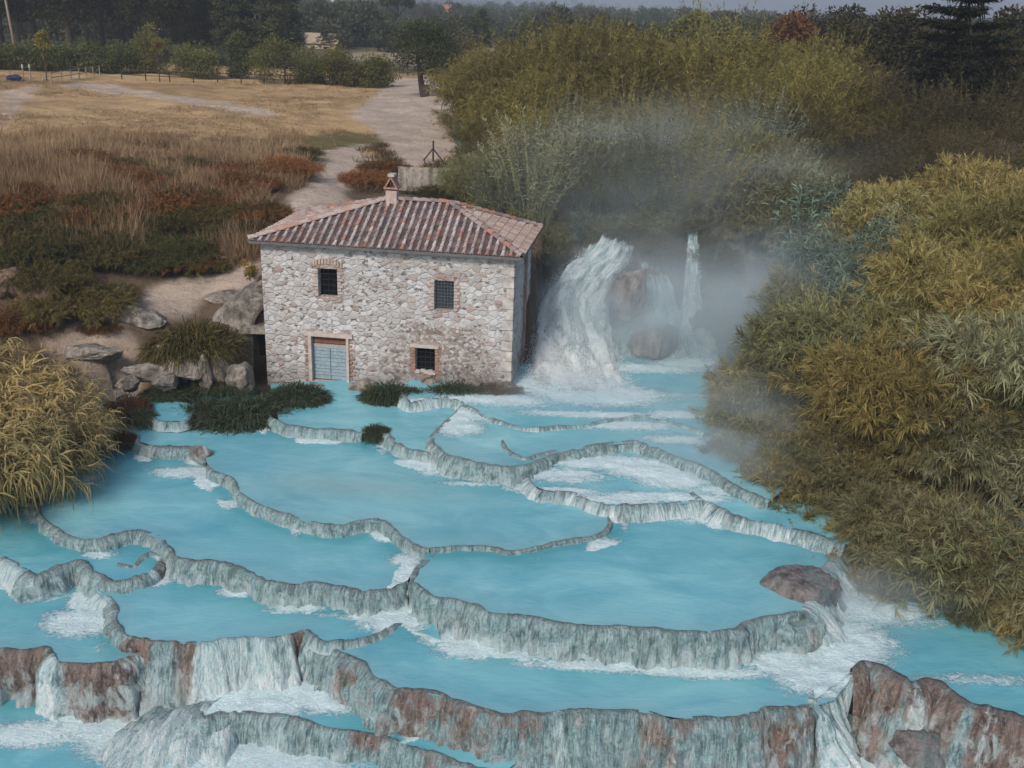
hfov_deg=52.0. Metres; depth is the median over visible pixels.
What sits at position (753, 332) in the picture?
plumed bush
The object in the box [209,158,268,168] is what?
scrub bush
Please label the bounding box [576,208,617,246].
hanging reed
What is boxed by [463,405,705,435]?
travertine dam
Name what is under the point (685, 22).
tree
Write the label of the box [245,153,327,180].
scrub bush
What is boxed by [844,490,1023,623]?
plumed bush
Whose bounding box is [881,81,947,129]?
dark scrub
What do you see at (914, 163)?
dark scrub
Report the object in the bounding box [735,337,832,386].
plumed bush
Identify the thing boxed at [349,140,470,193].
weeds
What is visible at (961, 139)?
dark scrub
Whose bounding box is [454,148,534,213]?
thicket shrub
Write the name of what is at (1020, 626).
plumed bush
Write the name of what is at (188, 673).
travertine dam
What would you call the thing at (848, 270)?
giant reed
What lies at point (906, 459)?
plumed bush
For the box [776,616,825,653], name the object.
boulder
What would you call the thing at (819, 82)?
thicket shrub
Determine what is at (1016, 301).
plumed bush
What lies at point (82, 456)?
straw reed
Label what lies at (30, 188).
scrub bush
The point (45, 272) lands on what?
scrub bush
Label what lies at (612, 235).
hanging reed
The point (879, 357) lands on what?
plumed bush
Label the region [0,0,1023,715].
ground
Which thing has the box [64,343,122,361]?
rock
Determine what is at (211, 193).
scrub bush
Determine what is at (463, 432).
pool water
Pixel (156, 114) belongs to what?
field grass
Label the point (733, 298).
mist
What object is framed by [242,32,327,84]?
tree
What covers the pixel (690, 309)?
waterfall
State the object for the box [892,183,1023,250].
plumed bush
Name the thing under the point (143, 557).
travertine dam
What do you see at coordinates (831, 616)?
cascade
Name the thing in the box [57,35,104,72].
bush
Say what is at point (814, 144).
thicket shrub
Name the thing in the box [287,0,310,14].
tree
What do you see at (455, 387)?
sedge tussock
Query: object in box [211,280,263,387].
rock ledge
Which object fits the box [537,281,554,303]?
hanging reed
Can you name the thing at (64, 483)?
straw reed
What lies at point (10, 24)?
power pole
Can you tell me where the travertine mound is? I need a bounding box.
[533,243,629,361]
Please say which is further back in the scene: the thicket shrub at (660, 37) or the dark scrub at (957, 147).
the thicket shrub at (660, 37)
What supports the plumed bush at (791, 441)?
on the ground at (398, 116)
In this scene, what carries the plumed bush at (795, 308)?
on the ground at (398, 116)
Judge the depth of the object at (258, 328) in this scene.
42.77 m
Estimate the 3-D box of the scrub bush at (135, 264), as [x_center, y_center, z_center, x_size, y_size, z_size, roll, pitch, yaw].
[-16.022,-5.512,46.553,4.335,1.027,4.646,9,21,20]
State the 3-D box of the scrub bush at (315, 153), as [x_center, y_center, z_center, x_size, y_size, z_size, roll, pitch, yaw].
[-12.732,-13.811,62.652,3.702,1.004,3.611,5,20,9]
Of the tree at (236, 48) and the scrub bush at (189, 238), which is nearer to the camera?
the scrub bush at (189, 238)
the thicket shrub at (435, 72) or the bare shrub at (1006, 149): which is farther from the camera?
the thicket shrub at (435, 72)
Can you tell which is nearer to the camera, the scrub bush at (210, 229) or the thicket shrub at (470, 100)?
the scrub bush at (210, 229)
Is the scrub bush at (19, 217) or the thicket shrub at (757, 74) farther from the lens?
the thicket shrub at (757, 74)
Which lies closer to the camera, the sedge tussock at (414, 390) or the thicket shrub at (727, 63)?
the sedge tussock at (414, 390)
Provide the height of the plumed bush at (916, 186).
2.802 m
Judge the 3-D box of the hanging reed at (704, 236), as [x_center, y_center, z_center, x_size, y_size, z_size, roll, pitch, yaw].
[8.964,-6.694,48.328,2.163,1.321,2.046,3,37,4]
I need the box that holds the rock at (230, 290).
[219,289,239,295]
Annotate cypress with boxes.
[156,0,201,60]
[182,0,214,49]
[208,0,248,65]
[213,0,256,47]
[239,0,260,63]
[249,0,285,61]
[249,20,272,59]
[250,0,295,68]
[269,0,305,65]
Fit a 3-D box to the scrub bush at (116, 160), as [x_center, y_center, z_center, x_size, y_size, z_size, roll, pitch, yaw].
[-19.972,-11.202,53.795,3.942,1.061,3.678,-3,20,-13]
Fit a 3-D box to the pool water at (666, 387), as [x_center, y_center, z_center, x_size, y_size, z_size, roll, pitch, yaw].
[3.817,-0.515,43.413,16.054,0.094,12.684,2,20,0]
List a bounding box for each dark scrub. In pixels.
[814,70,878,98]
[816,166,868,196]
[821,152,882,187]
[822,146,866,188]
[825,81,876,110]
[826,127,871,169]
[832,99,908,178]
[839,64,915,103]
[842,68,920,129]
[846,64,925,117]
[847,60,902,98]
[847,119,927,182]
[847,127,930,190]
[848,91,905,150]
[850,77,925,135]
[858,149,905,181]
[860,125,912,159]
[865,154,923,184]
[873,57,945,98]
[875,75,942,125]
[877,106,929,154]
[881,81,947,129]
[884,148,929,180]
[885,75,981,145]
[888,57,985,119]
[889,78,975,157]
[889,115,959,175]
[892,149,931,176]
[911,142,975,177]
[914,149,967,182]
[915,119,978,153]
[918,65,1023,143]
[923,116,989,154]
[923,122,994,164]
[925,124,1001,168]
[939,41,1023,126]
[949,61,1023,129]
[951,131,1012,166]
[953,120,1010,150]
[957,86,1023,145]
[962,137,1023,177]
[965,95,1023,156]
[974,120,1023,162]
[979,140,1023,174]
[986,125,1023,161]
[992,106,1023,156]
[1001,144,1023,172]
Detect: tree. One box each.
[0,0,34,49]
[0,0,50,48]
[0,3,35,44]
[27,0,98,51]
[71,0,105,43]
[72,0,137,55]
[103,0,151,50]
[114,0,187,61]
[125,22,173,74]
[221,29,254,77]
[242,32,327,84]
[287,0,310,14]
[293,0,338,20]
[329,0,356,17]
[372,14,392,24]
[377,0,415,23]
[383,15,469,93]
[425,28,481,76]
[470,7,491,50]
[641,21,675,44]
[665,8,716,51]
[692,15,746,53]
[749,22,792,52]
[767,10,826,59]
[788,2,859,52]
[809,2,874,34]
[820,5,922,85]
[832,15,886,55]
[851,4,948,90]
[869,26,974,88]
[941,24,1023,89]
[947,5,1022,50]
[957,3,1023,77]
[993,42,1023,90]
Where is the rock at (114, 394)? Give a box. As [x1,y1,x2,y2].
[108,389,126,404]
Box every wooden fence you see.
[50,65,100,83]
[120,69,369,86]
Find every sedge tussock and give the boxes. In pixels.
[100,391,156,426]
[110,430,137,452]
[123,405,160,431]
[133,384,200,403]
[171,392,242,428]
[183,392,305,436]
[185,380,263,400]
[260,378,335,409]
[355,377,418,407]
[360,421,391,444]
[398,385,426,401]
[421,378,485,396]
[474,380,529,396]
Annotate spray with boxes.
[516,334,638,393]
[525,246,633,392]
[676,236,725,356]
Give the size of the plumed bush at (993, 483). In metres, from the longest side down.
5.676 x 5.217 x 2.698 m
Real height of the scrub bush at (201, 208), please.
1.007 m
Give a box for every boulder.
[98,438,118,454]
[188,445,213,465]
[610,268,647,320]
[627,324,678,359]
[760,564,841,607]
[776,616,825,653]
[888,729,945,767]
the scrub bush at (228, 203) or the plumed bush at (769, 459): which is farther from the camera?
the scrub bush at (228, 203)
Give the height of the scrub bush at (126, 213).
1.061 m
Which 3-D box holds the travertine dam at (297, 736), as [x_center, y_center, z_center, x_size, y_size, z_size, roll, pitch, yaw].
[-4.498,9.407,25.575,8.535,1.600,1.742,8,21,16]
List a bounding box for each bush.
[0,41,33,70]
[0,45,9,66]
[0,190,63,206]
[0,193,46,208]
[0,193,49,209]
[0,199,42,216]
[0,208,48,224]
[0,215,70,240]
[0,241,60,268]
[0,255,104,295]
[0,303,73,338]
[1,177,57,199]
[3,280,144,330]
[5,246,91,266]
[6,203,69,217]
[13,34,59,71]
[14,210,78,229]
[23,249,76,263]
[33,42,81,70]
[33,204,80,221]
[34,221,87,238]
[42,206,101,228]
[43,145,120,162]
[52,190,132,202]
[53,189,131,202]
[55,245,136,269]
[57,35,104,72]
[57,188,130,207]
[63,249,145,271]
[64,198,126,211]
[66,281,147,306]
[68,248,131,269]
[69,214,130,231]
[70,235,159,261]
[70,319,125,336]
[72,201,127,221]
[72,224,139,249]
[73,201,142,217]
[77,189,145,206]
[78,187,142,199]
[80,43,130,73]
[81,221,127,239]
[85,232,141,249]
[90,161,157,178]
[94,155,155,169]
[101,39,146,73]
[106,246,198,273]
[116,222,141,235]
[117,169,177,185]
[121,188,149,202]
[127,161,182,181]
[127,177,166,189]
[128,229,168,245]
[128,244,173,261]
[131,311,261,393]
[132,184,197,206]
[134,188,201,216]
[137,238,192,260]
[139,210,208,235]
[140,211,174,224]
[140,253,227,274]
[144,246,213,272]
[145,204,198,220]
[149,183,201,202]
[152,230,220,255]
[155,154,214,169]
[156,237,228,264]
[157,228,212,243]
[161,209,205,222]
[163,247,240,277]
[166,38,223,79]
[166,180,214,191]
[173,197,235,212]
[174,184,225,200]
[178,220,238,234]
[178,226,225,236]
[179,198,238,210]
[179,200,243,227]
[180,186,217,201]
[184,192,230,212]
[190,162,227,173]
[199,164,262,184]
[199,255,232,272]
[200,163,262,178]
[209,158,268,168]
[211,172,279,192]
[213,194,248,206]
[213,204,247,220]
[216,191,239,200]
[217,159,260,171]
[223,199,294,221]
[228,198,291,219]
[232,216,282,234]
[244,170,289,186]
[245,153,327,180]
[256,178,283,189]
[274,144,330,158]
[294,65,326,84]
[310,44,364,86]
[336,169,397,187]
[349,49,397,88]
[352,159,411,174]
[403,184,466,202]
[688,370,785,432]
[693,431,735,460]
[695,410,721,434]
[697,346,757,398]
[702,364,785,413]
[706,339,762,372]
[706,400,805,475]
[709,407,810,475]
[712,378,783,440]
[716,167,829,215]
[716,190,781,245]
[727,291,843,392]
[729,188,838,257]
[729,420,778,465]
[730,468,804,504]
[734,321,807,345]
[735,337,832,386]
[736,437,853,505]
[742,353,833,420]
[742,417,861,491]
[743,258,850,321]
[747,427,809,486]
[748,273,864,327]
[748,273,924,363]
[751,385,924,482]
[755,302,908,374]
[756,392,903,473]
[761,316,993,459]
[765,344,902,413]
[769,489,822,525]
[770,477,898,516]
[782,438,921,527]
[793,339,943,442]
[805,208,892,259]
[808,300,933,370]
[808,477,940,570]
[809,466,913,567]
[813,203,878,237]
[813,516,885,601]
[824,172,939,231]
[825,228,889,249]
[827,233,883,272]
[835,173,923,208]
[835,245,1006,318]
[836,330,953,383]
[838,298,896,320]
[838,440,955,504]
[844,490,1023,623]
[846,222,970,284]
[850,229,986,287]
[851,398,1020,476]
[852,566,925,603]
[857,190,930,230]
[867,478,1002,557]
[869,355,1023,433]
[872,178,928,195]
[872,273,986,342]
[877,296,1023,419]
[878,313,944,356]
[880,494,1023,624]
[885,414,1023,512]
[891,321,978,365]
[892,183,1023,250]
[894,181,939,196]
[895,191,954,224]
[895,372,1023,476]
[895,489,1022,605]
[903,188,947,215]
[904,243,1023,301]
[907,149,1022,191]
[909,197,963,237]
[910,155,1023,203]
[910,220,1023,270]
[910,579,996,631]
[912,228,1023,287]
[913,211,963,234]
[918,277,1023,333]
[927,260,1023,318]
[929,181,1019,211]
[937,167,1023,213]
[939,332,1012,379]
[940,314,1023,411]
[943,578,1023,649]
[945,183,1023,246]
[947,311,1010,350]
[949,404,1023,489]
[956,184,1023,236]
[958,502,1023,657]
[970,228,1023,297]
[973,241,1023,302]
[978,233,1023,271]
[980,581,1023,653]
[981,552,1021,607]
[983,289,1023,338]
[984,281,1023,307]
[989,516,1023,647]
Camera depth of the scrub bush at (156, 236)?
47.58 m
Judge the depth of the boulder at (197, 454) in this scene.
35.80 m
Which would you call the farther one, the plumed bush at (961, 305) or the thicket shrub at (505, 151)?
the thicket shrub at (505, 151)
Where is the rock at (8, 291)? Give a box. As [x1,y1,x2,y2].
[0,267,28,298]
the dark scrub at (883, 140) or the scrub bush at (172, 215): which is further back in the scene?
the dark scrub at (883, 140)
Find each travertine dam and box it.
[0,556,165,602]
[0,646,147,723]
[31,500,408,616]
[84,589,303,715]
[103,419,192,460]
[117,552,159,567]
[146,412,192,432]
[191,698,483,767]
[205,465,429,558]
[266,415,361,442]
[298,639,815,767]
[303,623,398,655]
[378,430,430,462]
[395,392,463,412]
[407,553,433,595]
[409,582,805,670]
[425,405,769,509]
[430,517,612,555]
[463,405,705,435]
[501,440,556,460]
[517,476,703,523]
[689,492,844,556]
[850,660,1023,767]
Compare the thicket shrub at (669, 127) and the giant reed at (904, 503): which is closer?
the giant reed at (904, 503)
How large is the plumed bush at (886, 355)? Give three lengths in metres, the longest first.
6.689 x 6.148 x 3.179 m
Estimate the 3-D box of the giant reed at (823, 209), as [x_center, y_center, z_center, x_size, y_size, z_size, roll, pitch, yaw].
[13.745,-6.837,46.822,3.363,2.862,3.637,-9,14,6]
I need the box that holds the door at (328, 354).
[304,331,354,382]
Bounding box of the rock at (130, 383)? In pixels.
[115,375,139,392]
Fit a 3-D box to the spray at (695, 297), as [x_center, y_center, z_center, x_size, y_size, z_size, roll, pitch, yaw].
[7.776,-3.796,46.430,3.394,5.802,5.454,-5,21,-18]
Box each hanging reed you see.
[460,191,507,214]
[503,199,539,225]
[528,219,550,240]
[531,230,575,272]
[537,218,552,237]
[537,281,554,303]
[543,214,575,246]
[566,203,601,241]
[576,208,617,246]
[603,223,639,244]
[614,223,647,245]
[617,202,661,247]
[630,201,676,238]
[633,260,670,283]
[634,229,686,268]
[670,217,704,238]
[679,214,709,235]
[682,243,747,283]
[691,224,730,250]
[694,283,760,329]
[712,317,754,345]
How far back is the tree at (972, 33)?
93.63 m
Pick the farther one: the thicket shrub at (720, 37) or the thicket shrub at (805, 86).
the thicket shrub at (720, 37)
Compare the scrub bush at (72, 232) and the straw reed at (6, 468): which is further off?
the scrub bush at (72, 232)
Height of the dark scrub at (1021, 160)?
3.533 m
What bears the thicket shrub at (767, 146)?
on the ground at (398, 116)
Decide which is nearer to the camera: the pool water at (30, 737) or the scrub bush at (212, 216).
the pool water at (30, 737)
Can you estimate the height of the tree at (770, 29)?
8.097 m
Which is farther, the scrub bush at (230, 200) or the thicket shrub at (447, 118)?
the thicket shrub at (447, 118)
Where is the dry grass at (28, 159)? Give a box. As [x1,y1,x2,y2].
[0,116,314,275]
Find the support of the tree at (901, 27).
on the ground at (398, 116)
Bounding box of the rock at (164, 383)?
[151,374,178,391]
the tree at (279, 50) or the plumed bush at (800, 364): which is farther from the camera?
the tree at (279, 50)
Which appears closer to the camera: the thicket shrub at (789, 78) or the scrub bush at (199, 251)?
the scrub bush at (199, 251)
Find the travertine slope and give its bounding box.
[96,700,238,767]
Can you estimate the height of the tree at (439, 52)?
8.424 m
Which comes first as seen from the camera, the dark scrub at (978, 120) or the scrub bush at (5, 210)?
the scrub bush at (5, 210)
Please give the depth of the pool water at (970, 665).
27.69 m
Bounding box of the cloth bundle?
[5,74,21,80]
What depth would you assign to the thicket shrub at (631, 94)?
64.48 m
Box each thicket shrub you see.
[416,42,550,95]
[424,43,563,118]
[426,152,493,195]
[428,94,476,137]
[431,150,527,207]
[440,108,513,149]
[441,132,520,170]
[442,129,566,211]
[445,34,579,81]
[445,98,504,149]
[447,36,517,116]
[451,19,547,91]
[451,102,492,131]
[452,64,546,118]
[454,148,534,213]
[455,83,500,122]
[458,120,505,157]
[463,89,520,129]
[470,125,540,170]
[472,62,625,125]
[473,102,591,232]
[478,64,582,119]
[481,102,562,139]
[482,80,529,123]
[483,61,575,123]
[488,97,559,153]
[489,126,549,146]
[491,11,601,82]
[491,85,579,140]
[499,7,664,70]
[500,88,617,203]
[517,91,623,175]
[518,42,660,112]
[519,7,634,87]
[519,111,621,213]
[520,61,596,113]
[521,94,577,125]
[521,118,665,202]
[530,104,592,140]
[537,17,654,63]
[537,79,644,119]
[538,94,620,143]
[540,135,670,222]
[555,54,717,126]
[556,104,639,150]
[557,8,653,64]
[558,82,633,124]
[568,88,626,120]
[573,18,698,107]
[573,26,762,99]
[575,133,642,212]
[576,108,650,137]
[581,62,677,123]
[591,42,674,89]
[594,108,677,204]
[595,98,724,216]
[602,89,691,138]
[603,28,697,55]
[604,29,698,53]
[605,40,689,76]
[607,42,722,80]
[609,91,683,143]
[611,46,714,115]
[612,108,663,144]
[613,91,664,137]
[626,63,744,110]
[634,103,706,154]
[636,90,716,146]
[636,122,725,206]
[637,133,723,178]
[639,29,762,109]
[640,75,725,129]
[641,100,769,219]
[652,37,704,67]
[654,0,788,76]
[655,115,698,137]
[658,18,738,57]
[659,97,730,132]
[661,55,758,99]
[662,75,769,136]
[670,76,740,120]
[671,113,808,196]
[671,114,788,157]
[680,57,775,128]
[681,153,788,222]
[685,123,735,193]
[686,49,770,77]
[690,44,797,104]
[692,34,808,80]
[698,139,761,193]
[704,75,818,167]
[704,97,837,164]
[707,37,799,64]
[709,33,800,79]
[709,71,794,114]
[710,35,807,87]
[716,62,785,109]
[721,149,836,207]
[724,48,866,101]
[729,63,778,98]
[730,133,780,162]
[733,84,883,163]
[736,49,839,83]
[743,59,815,96]
[748,129,818,181]
[756,74,856,135]
[759,38,807,72]
[760,58,871,118]
[760,69,849,130]
[763,29,907,89]
[765,51,866,102]
[769,73,916,152]
[772,135,824,163]
[774,150,835,186]
[776,37,854,84]
[777,162,852,212]
[779,124,853,171]
[786,138,836,177]
[787,81,869,138]
[793,14,885,77]
[794,48,890,103]
[798,64,882,94]
[802,155,864,187]
[812,117,863,184]
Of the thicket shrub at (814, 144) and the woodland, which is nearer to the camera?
the thicket shrub at (814, 144)
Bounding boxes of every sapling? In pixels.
[33,29,51,80]
[149,36,164,81]
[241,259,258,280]
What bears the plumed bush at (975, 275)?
on the ground at (398, 116)
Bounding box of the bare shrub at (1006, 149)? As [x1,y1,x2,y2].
[977,138,1023,163]
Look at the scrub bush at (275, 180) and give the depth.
54.47 m
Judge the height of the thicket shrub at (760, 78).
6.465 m
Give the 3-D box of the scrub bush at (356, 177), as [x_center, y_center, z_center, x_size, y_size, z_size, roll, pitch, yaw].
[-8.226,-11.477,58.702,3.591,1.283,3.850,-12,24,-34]
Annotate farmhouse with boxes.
[289,32,344,48]
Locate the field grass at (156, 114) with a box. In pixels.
[0,67,427,150]
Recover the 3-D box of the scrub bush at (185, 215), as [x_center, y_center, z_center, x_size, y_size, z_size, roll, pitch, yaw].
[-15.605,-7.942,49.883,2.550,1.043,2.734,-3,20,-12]
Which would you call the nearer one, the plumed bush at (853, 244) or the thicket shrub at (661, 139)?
the plumed bush at (853, 244)
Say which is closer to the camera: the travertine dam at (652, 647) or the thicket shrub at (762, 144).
the travertine dam at (652, 647)
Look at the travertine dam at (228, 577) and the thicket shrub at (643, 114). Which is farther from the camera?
the thicket shrub at (643, 114)
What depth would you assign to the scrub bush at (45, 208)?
46.84 m
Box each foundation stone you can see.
[348,378,375,391]
[421,377,438,383]
[460,379,481,387]
[494,381,517,390]
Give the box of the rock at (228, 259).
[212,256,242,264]
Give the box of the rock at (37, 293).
[13,282,60,306]
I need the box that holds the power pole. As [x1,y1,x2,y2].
[4,0,17,59]
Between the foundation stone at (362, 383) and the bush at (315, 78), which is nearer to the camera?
the foundation stone at (362, 383)
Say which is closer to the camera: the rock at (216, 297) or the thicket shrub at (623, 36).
the rock at (216, 297)
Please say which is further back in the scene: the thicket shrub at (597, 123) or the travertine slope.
the thicket shrub at (597, 123)
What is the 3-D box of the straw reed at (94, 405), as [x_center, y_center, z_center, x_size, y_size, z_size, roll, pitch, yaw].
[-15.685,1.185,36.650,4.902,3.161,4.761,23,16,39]
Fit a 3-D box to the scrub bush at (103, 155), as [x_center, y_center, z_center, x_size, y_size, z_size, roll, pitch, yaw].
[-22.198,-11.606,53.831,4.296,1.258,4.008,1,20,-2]
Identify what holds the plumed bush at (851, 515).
on the ground at (398, 116)
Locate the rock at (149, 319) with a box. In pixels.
[114,305,166,329]
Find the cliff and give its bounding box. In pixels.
[528,202,787,350]
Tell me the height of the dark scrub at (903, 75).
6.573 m
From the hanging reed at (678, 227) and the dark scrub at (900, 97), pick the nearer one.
the hanging reed at (678, 227)
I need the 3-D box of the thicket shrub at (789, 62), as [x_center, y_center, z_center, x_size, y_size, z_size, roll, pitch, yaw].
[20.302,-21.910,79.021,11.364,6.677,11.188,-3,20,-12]
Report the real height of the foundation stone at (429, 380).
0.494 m
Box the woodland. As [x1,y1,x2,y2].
[0,0,1007,56]
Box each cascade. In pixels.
[800,551,860,646]
[807,673,862,767]
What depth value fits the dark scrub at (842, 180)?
49.13 m
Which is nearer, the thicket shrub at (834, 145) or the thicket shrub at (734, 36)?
the thicket shrub at (834, 145)
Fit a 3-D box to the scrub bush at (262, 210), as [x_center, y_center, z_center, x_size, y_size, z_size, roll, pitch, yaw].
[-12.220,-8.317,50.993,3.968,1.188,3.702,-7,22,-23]
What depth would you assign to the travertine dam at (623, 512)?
32.79 m
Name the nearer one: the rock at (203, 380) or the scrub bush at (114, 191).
the rock at (203, 380)
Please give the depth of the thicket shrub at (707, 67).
73.08 m
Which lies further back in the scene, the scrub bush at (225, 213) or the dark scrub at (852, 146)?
the dark scrub at (852, 146)
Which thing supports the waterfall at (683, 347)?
on the travertine mound
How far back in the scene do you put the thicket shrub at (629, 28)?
84.63 m
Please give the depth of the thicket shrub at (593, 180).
49.32 m
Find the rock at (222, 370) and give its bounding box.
[209,355,228,383]
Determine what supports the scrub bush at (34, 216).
on the ground at (398, 116)
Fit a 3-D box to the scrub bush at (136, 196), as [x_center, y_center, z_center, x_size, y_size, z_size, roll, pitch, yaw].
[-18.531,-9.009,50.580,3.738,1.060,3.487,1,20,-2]
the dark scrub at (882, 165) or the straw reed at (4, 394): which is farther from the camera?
the dark scrub at (882, 165)
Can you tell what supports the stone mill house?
on the ground at (398, 116)
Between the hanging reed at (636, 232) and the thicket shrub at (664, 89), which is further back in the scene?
the thicket shrub at (664, 89)
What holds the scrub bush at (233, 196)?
on the ground at (398, 116)
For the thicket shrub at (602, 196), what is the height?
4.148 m
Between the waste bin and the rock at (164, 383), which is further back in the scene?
the waste bin
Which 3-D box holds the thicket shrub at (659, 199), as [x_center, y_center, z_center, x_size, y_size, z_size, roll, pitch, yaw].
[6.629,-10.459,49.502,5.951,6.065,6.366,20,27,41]
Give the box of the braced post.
[423,140,442,161]
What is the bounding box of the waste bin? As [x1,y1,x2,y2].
[420,84,429,96]
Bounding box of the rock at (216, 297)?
[203,290,237,303]
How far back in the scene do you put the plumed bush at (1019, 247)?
38.78 m
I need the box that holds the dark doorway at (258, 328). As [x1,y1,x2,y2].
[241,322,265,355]
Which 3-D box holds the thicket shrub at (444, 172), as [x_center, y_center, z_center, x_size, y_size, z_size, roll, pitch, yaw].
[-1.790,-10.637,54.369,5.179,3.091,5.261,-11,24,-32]
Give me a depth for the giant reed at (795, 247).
45.07 m
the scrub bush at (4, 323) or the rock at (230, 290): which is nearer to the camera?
the scrub bush at (4, 323)
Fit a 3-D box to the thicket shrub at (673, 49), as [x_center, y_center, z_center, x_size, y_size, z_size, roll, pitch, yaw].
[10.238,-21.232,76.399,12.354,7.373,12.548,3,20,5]
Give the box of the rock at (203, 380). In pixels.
[196,354,213,389]
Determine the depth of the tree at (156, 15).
131.05 m
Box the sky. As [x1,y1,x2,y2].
[482,0,1023,19]
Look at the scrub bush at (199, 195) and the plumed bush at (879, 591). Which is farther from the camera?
the scrub bush at (199, 195)
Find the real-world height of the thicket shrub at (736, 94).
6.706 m
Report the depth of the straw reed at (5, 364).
37.84 m
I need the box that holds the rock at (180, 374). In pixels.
[158,358,210,379]
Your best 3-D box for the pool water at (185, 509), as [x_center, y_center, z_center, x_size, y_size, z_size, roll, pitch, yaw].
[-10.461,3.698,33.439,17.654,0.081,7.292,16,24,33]
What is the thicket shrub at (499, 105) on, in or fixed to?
on the ground at (398, 116)
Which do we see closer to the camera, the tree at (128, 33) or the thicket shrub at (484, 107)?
the thicket shrub at (484, 107)
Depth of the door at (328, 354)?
42.20 m
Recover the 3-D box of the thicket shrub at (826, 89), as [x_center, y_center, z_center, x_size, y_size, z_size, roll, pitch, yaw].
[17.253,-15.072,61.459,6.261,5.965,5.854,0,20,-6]
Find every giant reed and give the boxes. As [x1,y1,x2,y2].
[759,235,821,285]
[761,183,837,258]
[771,210,846,269]
[773,248,833,277]
[776,259,837,296]
[779,172,861,228]
[785,224,872,273]
[793,223,853,264]
[795,198,846,227]
[795,250,868,296]
[796,173,838,208]
[797,234,884,290]
[800,260,891,309]
[801,210,854,254]
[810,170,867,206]
[812,179,879,219]
[823,255,876,298]
[838,259,872,297]
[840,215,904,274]
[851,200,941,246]
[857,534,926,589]
[871,486,927,561]
[908,476,952,507]
[948,494,1023,581]
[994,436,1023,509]
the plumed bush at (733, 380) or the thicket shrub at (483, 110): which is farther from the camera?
the thicket shrub at (483, 110)
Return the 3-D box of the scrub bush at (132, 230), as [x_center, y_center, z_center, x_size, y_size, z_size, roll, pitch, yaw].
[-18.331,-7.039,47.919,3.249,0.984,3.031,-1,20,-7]
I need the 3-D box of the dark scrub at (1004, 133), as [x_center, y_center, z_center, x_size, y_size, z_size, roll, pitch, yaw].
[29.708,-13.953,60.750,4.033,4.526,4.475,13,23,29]
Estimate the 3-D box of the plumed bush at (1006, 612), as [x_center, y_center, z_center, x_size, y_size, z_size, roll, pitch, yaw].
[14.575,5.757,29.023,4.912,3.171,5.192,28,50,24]
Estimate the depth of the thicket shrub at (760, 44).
82.81 m
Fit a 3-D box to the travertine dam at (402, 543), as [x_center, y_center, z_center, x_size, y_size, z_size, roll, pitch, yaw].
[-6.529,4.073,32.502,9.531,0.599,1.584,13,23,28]
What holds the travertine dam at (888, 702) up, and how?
on the ground at (398, 116)
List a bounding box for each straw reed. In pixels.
[0,334,53,405]
[0,338,79,401]
[0,351,87,433]
[0,365,115,449]
[0,389,38,431]
[0,401,63,526]
[0,406,83,532]
[0,407,126,512]
[3,351,110,414]
[8,391,123,490]
[18,380,135,439]
[40,405,125,476]
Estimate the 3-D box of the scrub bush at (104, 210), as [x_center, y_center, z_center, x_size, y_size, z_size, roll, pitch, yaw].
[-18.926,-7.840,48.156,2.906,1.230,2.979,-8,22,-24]
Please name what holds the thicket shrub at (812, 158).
on the ground at (398, 116)
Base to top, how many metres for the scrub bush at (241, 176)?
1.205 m
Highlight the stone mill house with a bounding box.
[247,173,542,384]
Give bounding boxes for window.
[309,258,342,297]
[410,343,440,374]
[428,280,459,310]
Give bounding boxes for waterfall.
[532,236,630,389]
[569,238,633,381]
[609,327,710,358]
[610,332,709,358]
[641,262,680,324]
[643,270,680,323]
[680,229,716,351]
[682,231,707,333]
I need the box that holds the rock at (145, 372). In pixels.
[120,362,172,381]
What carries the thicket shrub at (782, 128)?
on the ground at (398, 116)
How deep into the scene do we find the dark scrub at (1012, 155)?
56.93 m
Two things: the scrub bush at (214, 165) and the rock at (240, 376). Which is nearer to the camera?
the rock at (240, 376)
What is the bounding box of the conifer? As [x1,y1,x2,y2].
[893,0,1023,114]
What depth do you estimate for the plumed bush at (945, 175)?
46.85 m
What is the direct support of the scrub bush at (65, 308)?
on the ground at (398, 116)
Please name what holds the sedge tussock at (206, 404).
on the ground at (398, 116)
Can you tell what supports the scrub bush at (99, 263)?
on the ground at (398, 116)
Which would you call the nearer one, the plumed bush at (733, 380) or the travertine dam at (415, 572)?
the travertine dam at (415, 572)
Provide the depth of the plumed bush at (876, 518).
30.83 m
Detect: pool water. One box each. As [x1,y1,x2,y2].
[0,501,159,579]
[0,585,130,662]
[0,699,875,767]
[40,420,423,590]
[93,574,439,644]
[98,395,607,551]
[146,399,193,420]
[200,680,515,767]
[270,380,455,454]
[339,596,852,718]
[404,344,729,433]
[410,517,827,632]
[433,406,793,499]
[530,452,856,544]
[807,569,1023,714]
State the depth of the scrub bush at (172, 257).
46.06 m
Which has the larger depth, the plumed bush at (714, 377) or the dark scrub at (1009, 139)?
the dark scrub at (1009, 139)
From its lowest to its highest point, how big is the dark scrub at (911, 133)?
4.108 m
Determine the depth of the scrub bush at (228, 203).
50.34 m
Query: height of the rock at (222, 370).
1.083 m
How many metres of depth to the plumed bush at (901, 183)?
48.88 m
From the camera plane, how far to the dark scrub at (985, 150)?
54.76 m
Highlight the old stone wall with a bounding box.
[397,166,463,190]
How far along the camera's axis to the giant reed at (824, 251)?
43.46 m
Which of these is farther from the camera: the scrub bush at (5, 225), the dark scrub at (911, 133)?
the dark scrub at (911, 133)
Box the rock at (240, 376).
[225,361,254,394]
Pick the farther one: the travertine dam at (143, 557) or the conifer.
the conifer
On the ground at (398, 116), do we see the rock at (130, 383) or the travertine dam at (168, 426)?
the rock at (130, 383)

